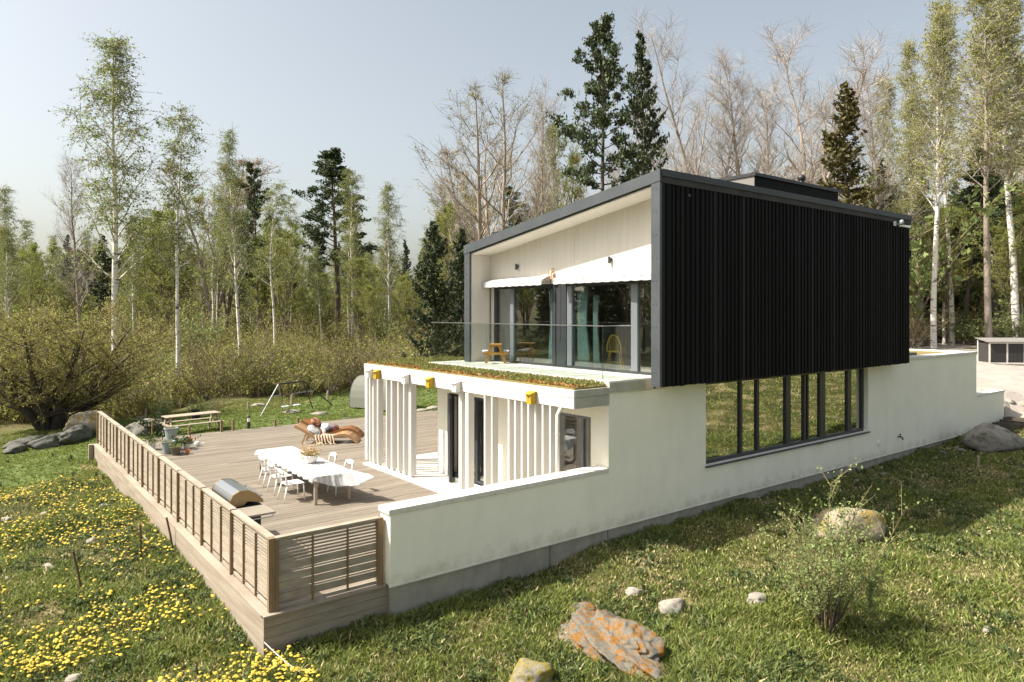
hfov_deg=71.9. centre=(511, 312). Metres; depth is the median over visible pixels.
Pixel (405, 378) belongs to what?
nest box
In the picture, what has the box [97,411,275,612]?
slatted fence
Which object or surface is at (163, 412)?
shrub
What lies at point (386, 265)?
birch tree
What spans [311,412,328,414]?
stone
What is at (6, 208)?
birch tree
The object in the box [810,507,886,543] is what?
boulder
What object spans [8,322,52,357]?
shrub
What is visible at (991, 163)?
birch tree
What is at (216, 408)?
shrub
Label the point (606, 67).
pine tree
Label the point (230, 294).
leafing tree
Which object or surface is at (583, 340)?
curtain
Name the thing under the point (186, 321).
shrub
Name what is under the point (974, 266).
tree
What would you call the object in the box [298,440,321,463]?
flower bowl
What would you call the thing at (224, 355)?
shrub
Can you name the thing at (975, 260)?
tree
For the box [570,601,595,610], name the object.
boulder
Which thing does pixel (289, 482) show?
garden chair
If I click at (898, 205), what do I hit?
leafing tree
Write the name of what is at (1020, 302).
birch tree
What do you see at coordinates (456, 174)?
leafing tree
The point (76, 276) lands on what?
bare tree
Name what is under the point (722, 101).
bare tree
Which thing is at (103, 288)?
spruce tree
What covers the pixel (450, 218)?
leafing tree
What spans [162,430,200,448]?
plant pot
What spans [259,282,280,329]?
leafing tree
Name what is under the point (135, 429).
boulder
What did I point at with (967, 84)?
bare tree
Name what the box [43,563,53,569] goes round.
stone
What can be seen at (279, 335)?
shrub
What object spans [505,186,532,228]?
pine tree
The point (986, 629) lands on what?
boulder
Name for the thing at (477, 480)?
porch door
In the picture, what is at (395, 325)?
shrub
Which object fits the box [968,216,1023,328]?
leafing tree
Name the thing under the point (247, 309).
spruce tree
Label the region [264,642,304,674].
rope
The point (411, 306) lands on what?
leafing tree
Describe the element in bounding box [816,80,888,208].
spruce tree
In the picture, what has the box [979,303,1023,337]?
shrub
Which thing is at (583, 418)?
porch window
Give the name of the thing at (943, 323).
birch tree
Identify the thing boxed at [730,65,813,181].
bare tree
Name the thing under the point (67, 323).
shrub
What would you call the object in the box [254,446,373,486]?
tablecloth
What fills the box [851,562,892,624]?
pine sapling
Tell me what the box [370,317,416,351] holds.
shrub
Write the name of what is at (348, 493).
dining table
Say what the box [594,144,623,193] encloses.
bare tree
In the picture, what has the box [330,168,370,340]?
birch tree
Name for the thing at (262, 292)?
leafing tree
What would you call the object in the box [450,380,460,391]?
nest box
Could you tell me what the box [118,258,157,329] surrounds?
leafing tree
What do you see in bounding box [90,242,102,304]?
birch tree
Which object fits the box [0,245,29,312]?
leafing tree
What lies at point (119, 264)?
pine tree
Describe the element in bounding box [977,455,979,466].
wooden stake
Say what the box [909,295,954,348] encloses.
shrub
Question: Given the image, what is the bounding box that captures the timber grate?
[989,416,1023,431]
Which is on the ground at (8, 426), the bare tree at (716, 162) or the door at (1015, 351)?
the bare tree at (716, 162)
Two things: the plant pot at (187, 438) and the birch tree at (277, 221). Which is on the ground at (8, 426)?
the birch tree at (277, 221)
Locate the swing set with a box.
[260,380,332,415]
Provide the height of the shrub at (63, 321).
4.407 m
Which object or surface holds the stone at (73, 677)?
on the ground at (8, 426)
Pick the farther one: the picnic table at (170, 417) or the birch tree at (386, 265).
the birch tree at (386, 265)
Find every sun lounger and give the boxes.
[294,422,360,443]
[301,417,364,437]
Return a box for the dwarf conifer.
[134,412,178,437]
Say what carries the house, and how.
on the ground at (8, 426)
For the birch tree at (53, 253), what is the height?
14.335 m
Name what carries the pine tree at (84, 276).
on the ground at (8, 426)
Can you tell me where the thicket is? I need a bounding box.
[0,315,1023,423]
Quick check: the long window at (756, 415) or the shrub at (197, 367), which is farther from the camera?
the shrub at (197, 367)
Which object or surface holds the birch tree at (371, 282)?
on the ground at (8, 426)
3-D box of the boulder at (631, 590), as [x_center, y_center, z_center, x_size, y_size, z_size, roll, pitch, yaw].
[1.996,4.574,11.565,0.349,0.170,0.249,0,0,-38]
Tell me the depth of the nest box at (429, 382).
16.79 m
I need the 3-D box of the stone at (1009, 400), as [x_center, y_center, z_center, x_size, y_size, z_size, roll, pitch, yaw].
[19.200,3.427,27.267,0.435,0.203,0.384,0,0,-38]
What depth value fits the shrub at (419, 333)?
61.11 m
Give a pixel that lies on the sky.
(296, 80)
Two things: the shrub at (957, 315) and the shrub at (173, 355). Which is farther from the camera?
the shrub at (957, 315)
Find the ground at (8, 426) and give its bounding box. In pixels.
[0,308,1023,681]
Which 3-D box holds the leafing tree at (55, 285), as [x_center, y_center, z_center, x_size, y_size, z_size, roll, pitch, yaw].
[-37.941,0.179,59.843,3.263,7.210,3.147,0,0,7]
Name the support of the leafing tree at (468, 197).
on the ground at (8, 426)
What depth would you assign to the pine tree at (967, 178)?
65.03 m
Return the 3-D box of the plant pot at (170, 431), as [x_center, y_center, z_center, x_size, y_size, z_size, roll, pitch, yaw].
[-11.091,3.936,22.950,0.460,0.524,0.441,0,0,-38]
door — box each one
[448,393,483,485]
[990,344,1005,361]
[1008,344,1023,361]
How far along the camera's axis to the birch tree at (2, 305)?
62.36 m
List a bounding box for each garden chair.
[258,455,283,487]
[266,462,293,495]
[277,468,305,503]
[318,452,336,486]
[327,459,354,495]
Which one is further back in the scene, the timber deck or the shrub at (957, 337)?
the shrub at (957, 337)
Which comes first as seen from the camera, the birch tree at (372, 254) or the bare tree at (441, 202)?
the bare tree at (441, 202)
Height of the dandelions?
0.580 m
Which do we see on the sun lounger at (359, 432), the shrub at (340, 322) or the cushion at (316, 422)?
the cushion at (316, 422)
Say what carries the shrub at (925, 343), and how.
on the ground at (8, 426)
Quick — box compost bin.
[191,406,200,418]
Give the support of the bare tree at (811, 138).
on the ground at (8, 426)
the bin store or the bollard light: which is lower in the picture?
the bollard light
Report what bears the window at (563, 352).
in the house
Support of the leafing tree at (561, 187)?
on the ground at (8, 426)
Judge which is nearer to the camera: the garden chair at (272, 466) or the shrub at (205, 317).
the garden chair at (272, 466)
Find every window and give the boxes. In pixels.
[494,280,650,374]
[560,412,590,467]
[705,368,870,467]
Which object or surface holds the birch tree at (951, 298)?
on the ground at (8, 426)
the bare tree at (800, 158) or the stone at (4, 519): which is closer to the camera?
the stone at (4, 519)
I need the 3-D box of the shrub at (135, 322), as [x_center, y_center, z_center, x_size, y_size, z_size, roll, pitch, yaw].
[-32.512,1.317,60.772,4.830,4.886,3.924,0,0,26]
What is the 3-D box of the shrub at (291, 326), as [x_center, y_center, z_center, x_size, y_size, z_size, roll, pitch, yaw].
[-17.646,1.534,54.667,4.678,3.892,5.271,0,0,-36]
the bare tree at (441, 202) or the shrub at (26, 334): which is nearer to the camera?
the shrub at (26, 334)
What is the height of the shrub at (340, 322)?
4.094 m
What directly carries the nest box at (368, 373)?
attached to the house
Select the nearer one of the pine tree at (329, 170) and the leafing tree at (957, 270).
the leafing tree at (957, 270)
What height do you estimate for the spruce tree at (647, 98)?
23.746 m
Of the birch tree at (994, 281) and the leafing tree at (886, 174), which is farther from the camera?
the leafing tree at (886, 174)
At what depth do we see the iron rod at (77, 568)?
11.83 m
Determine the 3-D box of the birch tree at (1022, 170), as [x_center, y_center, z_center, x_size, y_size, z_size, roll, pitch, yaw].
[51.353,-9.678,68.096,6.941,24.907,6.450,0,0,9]
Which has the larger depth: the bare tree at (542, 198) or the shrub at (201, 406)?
the bare tree at (542, 198)
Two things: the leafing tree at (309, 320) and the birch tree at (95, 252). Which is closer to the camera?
the leafing tree at (309, 320)
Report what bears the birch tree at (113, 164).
on the ground at (8, 426)
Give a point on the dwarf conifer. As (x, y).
(155, 425)
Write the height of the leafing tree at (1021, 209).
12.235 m
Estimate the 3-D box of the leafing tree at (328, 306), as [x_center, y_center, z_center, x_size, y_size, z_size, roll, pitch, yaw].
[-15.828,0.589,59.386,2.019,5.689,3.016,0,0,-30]
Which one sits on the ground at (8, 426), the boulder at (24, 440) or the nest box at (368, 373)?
the boulder at (24, 440)
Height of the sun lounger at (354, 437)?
0.612 m
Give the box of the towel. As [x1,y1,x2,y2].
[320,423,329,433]
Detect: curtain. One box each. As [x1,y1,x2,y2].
[501,289,509,359]
[549,287,551,362]
[577,286,589,366]
[593,295,599,367]
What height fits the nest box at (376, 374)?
0.250 m
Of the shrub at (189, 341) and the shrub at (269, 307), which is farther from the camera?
the shrub at (269, 307)
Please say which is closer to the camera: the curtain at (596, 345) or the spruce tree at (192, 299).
the curtain at (596, 345)
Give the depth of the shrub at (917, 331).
54.01 m
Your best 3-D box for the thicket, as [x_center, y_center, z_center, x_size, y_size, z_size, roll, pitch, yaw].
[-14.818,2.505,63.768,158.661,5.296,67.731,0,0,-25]
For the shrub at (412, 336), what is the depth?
45.18 m
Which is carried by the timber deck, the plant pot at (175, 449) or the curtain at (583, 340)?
the plant pot at (175, 449)
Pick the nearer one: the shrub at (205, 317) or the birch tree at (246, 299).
the shrub at (205, 317)
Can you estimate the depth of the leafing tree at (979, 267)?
66.50 m
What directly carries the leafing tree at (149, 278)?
on the ground at (8, 426)
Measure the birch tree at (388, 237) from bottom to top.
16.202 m
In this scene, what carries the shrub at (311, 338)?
on the ground at (8, 426)
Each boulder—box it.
[2,435,46,448]
[2,444,26,453]
[27,432,62,449]
[58,424,92,444]
[62,410,113,434]
[125,418,163,436]
[508,658,554,681]
[554,607,668,681]
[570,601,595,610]
[625,587,643,597]
[658,598,684,616]
[746,592,766,607]
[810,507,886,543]
[960,423,1023,452]
[982,626,989,632]
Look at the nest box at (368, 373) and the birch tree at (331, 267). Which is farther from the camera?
the birch tree at (331, 267)
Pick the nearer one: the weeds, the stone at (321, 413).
the weeds
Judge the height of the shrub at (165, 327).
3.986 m
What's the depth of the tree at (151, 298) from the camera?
53.57 m
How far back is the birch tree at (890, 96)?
89.10 m
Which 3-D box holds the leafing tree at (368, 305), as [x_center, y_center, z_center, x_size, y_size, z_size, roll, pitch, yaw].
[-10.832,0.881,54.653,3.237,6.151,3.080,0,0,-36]
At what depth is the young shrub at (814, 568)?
10.38 m
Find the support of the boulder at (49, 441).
on the ground at (8, 426)
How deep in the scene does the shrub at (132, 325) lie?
58.58 m
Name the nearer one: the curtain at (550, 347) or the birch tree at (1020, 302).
the curtain at (550, 347)
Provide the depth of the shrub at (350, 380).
35.40 m
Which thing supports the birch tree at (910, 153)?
on the ground at (8, 426)
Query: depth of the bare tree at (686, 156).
70.34 m
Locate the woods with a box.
[1,197,1023,337]
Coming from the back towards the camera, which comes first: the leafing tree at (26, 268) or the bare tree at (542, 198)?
the leafing tree at (26, 268)
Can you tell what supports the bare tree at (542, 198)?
on the ground at (8, 426)
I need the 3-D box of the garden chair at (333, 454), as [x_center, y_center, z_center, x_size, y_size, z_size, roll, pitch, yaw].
[-4.595,3.833,17.349,0.519,0.736,0.446,0,0,-36]
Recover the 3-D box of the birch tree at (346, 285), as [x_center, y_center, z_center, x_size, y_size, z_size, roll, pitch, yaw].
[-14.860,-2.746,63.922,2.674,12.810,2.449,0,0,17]
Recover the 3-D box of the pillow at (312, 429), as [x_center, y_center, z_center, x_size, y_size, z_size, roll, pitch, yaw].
[-6.413,3.821,22.898,0.387,0.330,0.540,0,0,-4]
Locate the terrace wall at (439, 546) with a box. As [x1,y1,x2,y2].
[378,465,608,617]
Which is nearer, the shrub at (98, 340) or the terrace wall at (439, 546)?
the terrace wall at (439, 546)
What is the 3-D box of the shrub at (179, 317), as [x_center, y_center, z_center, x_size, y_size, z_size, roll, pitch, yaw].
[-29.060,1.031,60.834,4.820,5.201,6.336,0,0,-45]
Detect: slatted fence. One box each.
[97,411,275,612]
[274,516,383,611]
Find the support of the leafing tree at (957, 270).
on the ground at (8, 426)
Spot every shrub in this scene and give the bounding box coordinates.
[0,307,45,349]
[1,316,51,357]
[2,306,58,353]
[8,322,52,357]
[17,307,92,342]
[37,310,110,369]
[47,313,100,349]
[48,325,134,357]
[100,301,147,346]
[119,303,159,339]
[122,336,180,383]
[132,309,195,358]
[134,344,175,369]
[135,312,185,342]
[139,299,209,344]
[149,393,180,420]
[157,323,249,400]
[169,292,249,350]
[169,324,228,381]
[170,302,233,358]
[172,310,204,330]
[181,393,213,415]
[185,309,233,328]
[200,353,227,373]
[200,392,229,410]
[202,337,247,372]
[218,299,275,336]
[222,316,283,370]
[236,305,294,358]
[243,301,300,340]
[253,313,316,352]
[255,319,297,351]
[276,318,335,354]
[285,314,349,357]
[287,305,323,335]
[293,329,357,394]
[309,316,345,347]
[310,323,410,385]
[322,310,356,345]
[328,308,351,331]
[359,305,414,344]
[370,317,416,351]
[371,305,424,339]
[371,335,412,358]
[396,313,449,351]
[401,316,438,344]
[746,458,931,635]
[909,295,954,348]
[909,307,949,344]
[909,314,928,342]
[913,313,953,345]
[924,303,994,342]
[940,316,972,343]
[944,315,1005,344]
[945,294,1009,341]
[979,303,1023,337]
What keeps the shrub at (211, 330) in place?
on the ground at (8, 426)
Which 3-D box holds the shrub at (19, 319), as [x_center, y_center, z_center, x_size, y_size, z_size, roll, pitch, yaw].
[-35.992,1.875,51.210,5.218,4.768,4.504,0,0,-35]
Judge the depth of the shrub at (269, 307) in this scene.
60.33 m
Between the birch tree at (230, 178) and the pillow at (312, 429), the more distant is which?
the birch tree at (230, 178)
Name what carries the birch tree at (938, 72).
on the ground at (8, 426)
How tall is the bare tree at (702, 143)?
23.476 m
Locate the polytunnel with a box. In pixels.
[349,375,385,409]
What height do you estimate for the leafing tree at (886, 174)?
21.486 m
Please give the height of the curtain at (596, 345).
1.700 m
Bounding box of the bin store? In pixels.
[976,338,1023,363]
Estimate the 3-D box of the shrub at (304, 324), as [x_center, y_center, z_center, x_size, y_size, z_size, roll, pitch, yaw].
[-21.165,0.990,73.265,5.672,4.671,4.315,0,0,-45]
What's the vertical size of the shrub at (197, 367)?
3.941 m
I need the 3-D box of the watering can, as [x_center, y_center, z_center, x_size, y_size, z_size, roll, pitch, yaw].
[-9.848,4.120,22.193,0.310,0.155,0.167,0,0,-3]
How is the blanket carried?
on the sun lounger at (354, 437)
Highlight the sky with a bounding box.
[0,0,1023,306]
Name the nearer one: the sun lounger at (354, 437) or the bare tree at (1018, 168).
the sun lounger at (354, 437)
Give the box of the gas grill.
[210,478,275,550]
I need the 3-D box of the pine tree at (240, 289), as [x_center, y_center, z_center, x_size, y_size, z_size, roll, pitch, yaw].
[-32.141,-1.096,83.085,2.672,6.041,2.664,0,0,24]
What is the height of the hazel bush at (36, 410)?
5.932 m
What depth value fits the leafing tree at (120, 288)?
90.56 m
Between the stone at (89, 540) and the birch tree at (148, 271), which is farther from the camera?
the birch tree at (148, 271)
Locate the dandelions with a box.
[0,475,320,681]
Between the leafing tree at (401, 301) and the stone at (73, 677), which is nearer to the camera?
the stone at (73, 677)
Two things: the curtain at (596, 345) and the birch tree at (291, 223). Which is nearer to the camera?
the curtain at (596, 345)
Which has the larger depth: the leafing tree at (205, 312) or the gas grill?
the leafing tree at (205, 312)
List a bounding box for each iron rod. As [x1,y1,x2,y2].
[72,551,81,588]
[139,524,141,557]
[166,517,172,547]
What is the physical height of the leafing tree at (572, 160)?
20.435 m
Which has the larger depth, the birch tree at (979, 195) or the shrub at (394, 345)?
the birch tree at (979, 195)
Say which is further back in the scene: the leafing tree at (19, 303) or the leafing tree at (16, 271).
the leafing tree at (16, 271)
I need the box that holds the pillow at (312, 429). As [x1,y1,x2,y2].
[307,425,320,435]
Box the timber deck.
[88,410,438,656]
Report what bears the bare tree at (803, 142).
on the ground at (8, 426)
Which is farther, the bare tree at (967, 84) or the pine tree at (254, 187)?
the bare tree at (967, 84)
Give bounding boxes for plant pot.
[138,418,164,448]
[155,440,180,453]
[156,434,194,446]
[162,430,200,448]
[164,426,177,439]
[168,441,185,455]
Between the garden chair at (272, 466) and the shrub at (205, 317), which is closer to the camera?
the garden chair at (272, 466)
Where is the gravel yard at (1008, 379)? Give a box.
[909,341,1023,417]
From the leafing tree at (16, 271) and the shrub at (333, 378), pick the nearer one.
the shrub at (333, 378)
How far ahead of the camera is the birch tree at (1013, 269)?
55.67 m
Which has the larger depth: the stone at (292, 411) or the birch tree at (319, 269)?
the birch tree at (319, 269)
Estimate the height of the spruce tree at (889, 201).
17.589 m
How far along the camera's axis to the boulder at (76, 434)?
25.50 m
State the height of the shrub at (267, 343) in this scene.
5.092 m
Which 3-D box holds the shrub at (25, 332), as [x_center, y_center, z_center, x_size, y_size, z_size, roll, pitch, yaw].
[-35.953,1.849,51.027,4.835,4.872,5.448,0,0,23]
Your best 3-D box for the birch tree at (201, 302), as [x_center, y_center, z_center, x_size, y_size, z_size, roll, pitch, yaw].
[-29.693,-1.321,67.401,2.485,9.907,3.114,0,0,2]
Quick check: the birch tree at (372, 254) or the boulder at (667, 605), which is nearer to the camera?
the boulder at (667, 605)
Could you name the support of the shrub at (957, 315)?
on the ground at (8, 426)
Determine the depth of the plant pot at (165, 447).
20.88 m
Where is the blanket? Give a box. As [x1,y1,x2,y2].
[315,434,337,444]
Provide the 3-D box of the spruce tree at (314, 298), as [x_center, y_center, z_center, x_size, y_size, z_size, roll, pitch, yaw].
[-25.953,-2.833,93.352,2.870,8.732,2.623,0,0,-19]
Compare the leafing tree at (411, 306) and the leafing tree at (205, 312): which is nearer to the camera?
the leafing tree at (411, 306)
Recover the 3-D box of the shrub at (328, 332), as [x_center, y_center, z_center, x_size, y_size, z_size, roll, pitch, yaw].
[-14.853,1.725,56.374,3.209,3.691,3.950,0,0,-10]
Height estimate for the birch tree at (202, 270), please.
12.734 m
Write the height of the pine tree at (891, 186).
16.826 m
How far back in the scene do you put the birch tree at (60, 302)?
80.31 m
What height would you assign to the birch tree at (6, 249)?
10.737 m
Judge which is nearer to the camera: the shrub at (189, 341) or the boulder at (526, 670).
the boulder at (526, 670)
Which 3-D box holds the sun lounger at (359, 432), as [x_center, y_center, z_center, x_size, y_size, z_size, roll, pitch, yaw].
[-6.052,3.897,23.930,2.020,0.612,0.625,0,0,-3]
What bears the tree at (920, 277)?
on the ground at (8, 426)
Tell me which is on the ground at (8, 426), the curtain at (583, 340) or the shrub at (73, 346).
the shrub at (73, 346)
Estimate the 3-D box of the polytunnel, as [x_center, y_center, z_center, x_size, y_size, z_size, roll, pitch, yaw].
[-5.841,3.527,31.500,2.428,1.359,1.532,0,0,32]
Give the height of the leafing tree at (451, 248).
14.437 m
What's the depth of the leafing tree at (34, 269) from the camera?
61.96 m
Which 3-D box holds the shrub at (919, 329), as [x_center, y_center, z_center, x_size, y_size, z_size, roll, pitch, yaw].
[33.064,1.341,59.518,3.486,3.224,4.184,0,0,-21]
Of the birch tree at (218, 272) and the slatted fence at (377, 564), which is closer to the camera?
the slatted fence at (377, 564)
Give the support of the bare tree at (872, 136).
on the ground at (8, 426)
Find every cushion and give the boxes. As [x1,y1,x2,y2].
[311,418,321,426]
[329,424,338,430]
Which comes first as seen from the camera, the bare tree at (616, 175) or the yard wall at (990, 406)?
the yard wall at (990, 406)
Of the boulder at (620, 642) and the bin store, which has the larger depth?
the bin store
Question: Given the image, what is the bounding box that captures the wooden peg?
[220,420,222,431]
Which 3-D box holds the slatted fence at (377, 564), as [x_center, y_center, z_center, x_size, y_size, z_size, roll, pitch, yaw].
[-2.650,3.639,10.333,1.644,1.018,0.125,0,0,-38]
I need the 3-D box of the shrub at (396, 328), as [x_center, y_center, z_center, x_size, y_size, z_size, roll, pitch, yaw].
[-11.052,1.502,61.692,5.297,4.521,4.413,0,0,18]
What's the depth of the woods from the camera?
95.70 m
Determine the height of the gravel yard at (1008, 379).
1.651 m
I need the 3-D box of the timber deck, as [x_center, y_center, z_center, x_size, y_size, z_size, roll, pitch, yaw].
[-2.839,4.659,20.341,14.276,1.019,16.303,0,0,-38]
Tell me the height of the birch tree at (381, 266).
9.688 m
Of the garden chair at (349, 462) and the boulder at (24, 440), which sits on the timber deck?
the garden chair at (349, 462)
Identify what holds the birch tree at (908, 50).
on the ground at (8, 426)
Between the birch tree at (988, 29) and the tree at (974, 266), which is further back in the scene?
the tree at (974, 266)
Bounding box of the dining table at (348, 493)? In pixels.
[259,461,350,504]
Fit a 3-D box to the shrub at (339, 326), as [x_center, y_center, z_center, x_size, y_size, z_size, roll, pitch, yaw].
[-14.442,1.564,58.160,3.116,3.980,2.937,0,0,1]
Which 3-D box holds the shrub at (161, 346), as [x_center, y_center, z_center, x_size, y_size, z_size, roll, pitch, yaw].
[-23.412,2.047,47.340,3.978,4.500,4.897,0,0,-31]
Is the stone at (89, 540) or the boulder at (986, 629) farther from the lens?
the stone at (89, 540)
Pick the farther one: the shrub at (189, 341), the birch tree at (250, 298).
the birch tree at (250, 298)
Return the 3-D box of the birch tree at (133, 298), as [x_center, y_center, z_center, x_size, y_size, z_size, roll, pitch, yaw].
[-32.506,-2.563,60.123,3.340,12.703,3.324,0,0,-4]
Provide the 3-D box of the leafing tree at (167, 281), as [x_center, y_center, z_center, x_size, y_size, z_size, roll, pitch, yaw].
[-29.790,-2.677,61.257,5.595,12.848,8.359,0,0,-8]
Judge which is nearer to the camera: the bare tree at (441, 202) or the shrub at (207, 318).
the shrub at (207, 318)
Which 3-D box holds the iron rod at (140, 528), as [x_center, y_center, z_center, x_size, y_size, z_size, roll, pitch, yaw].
[-6.979,4.385,13.281,0.046,0.796,0.036,0,0,0]
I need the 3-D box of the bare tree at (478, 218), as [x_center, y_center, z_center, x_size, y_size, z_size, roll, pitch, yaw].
[-1.645,-6.525,50.736,11.697,20.687,15.307,0,0,-7]
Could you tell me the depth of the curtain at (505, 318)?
18.94 m
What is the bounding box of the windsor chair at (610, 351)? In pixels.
[606,334,623,368]
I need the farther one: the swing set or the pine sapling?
the swing set
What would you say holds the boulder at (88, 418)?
on the ground at (8, 426)
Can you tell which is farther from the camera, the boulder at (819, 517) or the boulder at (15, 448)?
the boulder at (15, 448)
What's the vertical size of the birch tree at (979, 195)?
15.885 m
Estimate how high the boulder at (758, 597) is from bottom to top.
0.184 m
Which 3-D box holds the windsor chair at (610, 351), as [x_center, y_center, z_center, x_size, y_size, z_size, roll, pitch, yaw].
[2.399,0.901,16.460,0.385,0.805,0.390,0,0,17]
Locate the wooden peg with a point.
(221, 425)
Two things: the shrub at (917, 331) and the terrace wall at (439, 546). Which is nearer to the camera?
the terrace wall at (439, 546)
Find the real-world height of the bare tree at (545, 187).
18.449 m
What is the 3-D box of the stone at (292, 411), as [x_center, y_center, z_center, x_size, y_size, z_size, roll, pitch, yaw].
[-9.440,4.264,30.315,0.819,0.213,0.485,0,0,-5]
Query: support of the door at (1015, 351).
in the bin store
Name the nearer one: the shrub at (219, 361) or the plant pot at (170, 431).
the plant pot at (170, 431)
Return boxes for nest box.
[364,368,372,377]
[372,369,379,378]
[400,373,408,383]
[424,377,433,387]
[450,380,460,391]
[524,391,536,403]
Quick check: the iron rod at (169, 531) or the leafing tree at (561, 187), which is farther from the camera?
the leafing tree at (561, 187)
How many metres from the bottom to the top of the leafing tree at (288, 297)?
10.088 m
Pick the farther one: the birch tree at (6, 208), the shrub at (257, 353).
the birch tree at (6, 208)
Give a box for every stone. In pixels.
[1,517,13,521]
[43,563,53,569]
[64,673,81,681]
[86,536,97,543]
[251,403,264,405]
[283,409,300,412]
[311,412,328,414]
[427,406,437,409]
[1005,398,1014,403]
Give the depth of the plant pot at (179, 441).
21.60 m
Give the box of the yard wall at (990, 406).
[976,389,1004,425]
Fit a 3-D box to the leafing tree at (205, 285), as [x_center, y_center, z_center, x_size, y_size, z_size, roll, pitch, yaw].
[-25.645,-5.344,62.726,14.271,17.748,10.964,0,0,36]
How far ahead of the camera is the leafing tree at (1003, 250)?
73.45 m
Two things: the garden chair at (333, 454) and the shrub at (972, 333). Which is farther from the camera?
the shrub at (972, 333)
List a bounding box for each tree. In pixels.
[0,183,28,320]
[0,226,36,316]
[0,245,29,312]
[0,288,4,323]
[0,288,42,331]
[3,239,68,318]
[13,264,55,313]
[39,273,89,327]
[41,144,103,340]
[46,234,65,298]
[47,28,179,363]
[56,249,111,317]
[58,286,65,315]
[61,285,83,318]
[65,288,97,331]
[83,235,124,338]
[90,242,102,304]
[99,253,130,289]
[104,273,131,304]
[110,210,154,333]
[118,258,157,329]
[120,210,183,322]
[129,207,198,327]
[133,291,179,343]
[142,153,282,324]
[142,220,172,303]
[143,101,215,405]
[180,254,228,325]
[181,176,254,334]
[186,250,211,326]
[187,281,198,320]
[191,195,234,325]
[204,213,229,339]
[205,119,259,354]
[227,278,246,306]
[233,161,288,333]
[237,178,294,345]
[237,234,288,336]
[241,283,256,325]
[242,285,248,312]
[243,262,261,330]
[250,226,315,347]
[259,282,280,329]
[278,193,309,329]
[282,274,301,328]
[283,266,312,325]
[288,147,386,328]
[289,287,326,333]
[305,259,323,321]
[306,243,330,346]
[311,288,338,333]
[325,248,339,294]
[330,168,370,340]
[333,214,362,339]
[339,274,381,336]
[341,255,388,345]
[344,241,365,329]
[354,284,395,349]
[357,257,380,333]
[360,252,378,328]
[364,241,376,275]
[365,178,413,327]
[376,243,402,336]
[377,253,384,303]
[384,273,425,331]
[389,270,424,343]
[401,220,463,357]
[404,67,568,256]
[412,144,524,268]
[421,182,493,277]
[421,199,459,331]
[422,135,518,263]
[432,214,472,335]
[438,227,469,356]
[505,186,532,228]
[506,77,567,220]
[514,149,585,217]
[519,162,590,213]
[536,119,587,211]
[537,10,654,190]
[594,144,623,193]
[607,29,669,186]
[619,71,729,176]
[625,5,779,178]
[651,129,741,177]
[667,134,707,173]
[670,38,786,178]
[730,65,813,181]
[744,13,911,204]
[748,142,826,180]
[786,56,871,202]
[788,140,816,176]
[808,167,907,195]
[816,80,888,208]
[833,58,933,240]
[858,71,905,204]
[861,170,1023,335]
[863,157,901,213]
[879,191,933,284]
[883,34,933,325]
[883,190,1006,307]
[885,95,935,342]
[885,184,903,213]
[885,197,941,306]
[894,1,979,349]
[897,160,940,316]
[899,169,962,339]
[909,0,972,344]
[912,203,979,344]
[923,213,971,343]
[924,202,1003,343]
[925,0,1023,341]
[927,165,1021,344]
[939,147,1022,337]
[940,33,1020,302]
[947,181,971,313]
[954,194,1016,334]
[959,0,1023,337]
[959,0,1023,337]
[960,192,1023,290]
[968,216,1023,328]
[976,96,1014,265]
[993,204,1023,297]
[1000,173,1023,269]
[1003,234,1023,337]
[1005,237,1023,303]
[1007,51,1023,321]
[1008,110,1023,219]
[1008,128,1023,191]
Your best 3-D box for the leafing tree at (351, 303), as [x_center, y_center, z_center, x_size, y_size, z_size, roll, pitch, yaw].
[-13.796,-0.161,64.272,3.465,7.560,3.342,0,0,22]
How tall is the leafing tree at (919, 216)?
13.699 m
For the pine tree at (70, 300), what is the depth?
78.54 m
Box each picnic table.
[158,411,224,433]
[483,344,507,362]
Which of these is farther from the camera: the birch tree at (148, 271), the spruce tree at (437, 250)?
the birch tree at (148, 271)
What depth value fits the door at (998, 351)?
40.96 m
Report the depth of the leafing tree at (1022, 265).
58.83 m
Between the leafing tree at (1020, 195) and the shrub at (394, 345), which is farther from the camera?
the leafing tree at (1020, 195)
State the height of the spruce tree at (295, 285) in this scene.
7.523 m
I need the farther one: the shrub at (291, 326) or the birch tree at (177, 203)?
the shrub at (291, 326)
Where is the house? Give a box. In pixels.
[363,168,977,541]
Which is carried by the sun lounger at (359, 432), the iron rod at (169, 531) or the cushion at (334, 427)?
the cushion at (334, 427)
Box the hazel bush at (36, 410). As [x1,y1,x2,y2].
[0,288,182,430]
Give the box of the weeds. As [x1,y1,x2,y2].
[0,451,1023,681]
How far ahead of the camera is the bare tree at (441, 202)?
71.45 m
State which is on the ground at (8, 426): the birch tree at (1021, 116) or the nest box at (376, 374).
the birch tree at (1021, 116)
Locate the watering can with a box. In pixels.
[193,441,203,445]
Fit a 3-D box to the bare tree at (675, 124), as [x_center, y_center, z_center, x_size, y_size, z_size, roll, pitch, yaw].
[16.159,-11.370,60.730,13.657,29.644,11.556,0,0,-3]
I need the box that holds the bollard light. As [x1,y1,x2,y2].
[247,415,249,428]
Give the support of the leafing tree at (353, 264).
on the ground at (8, 426)

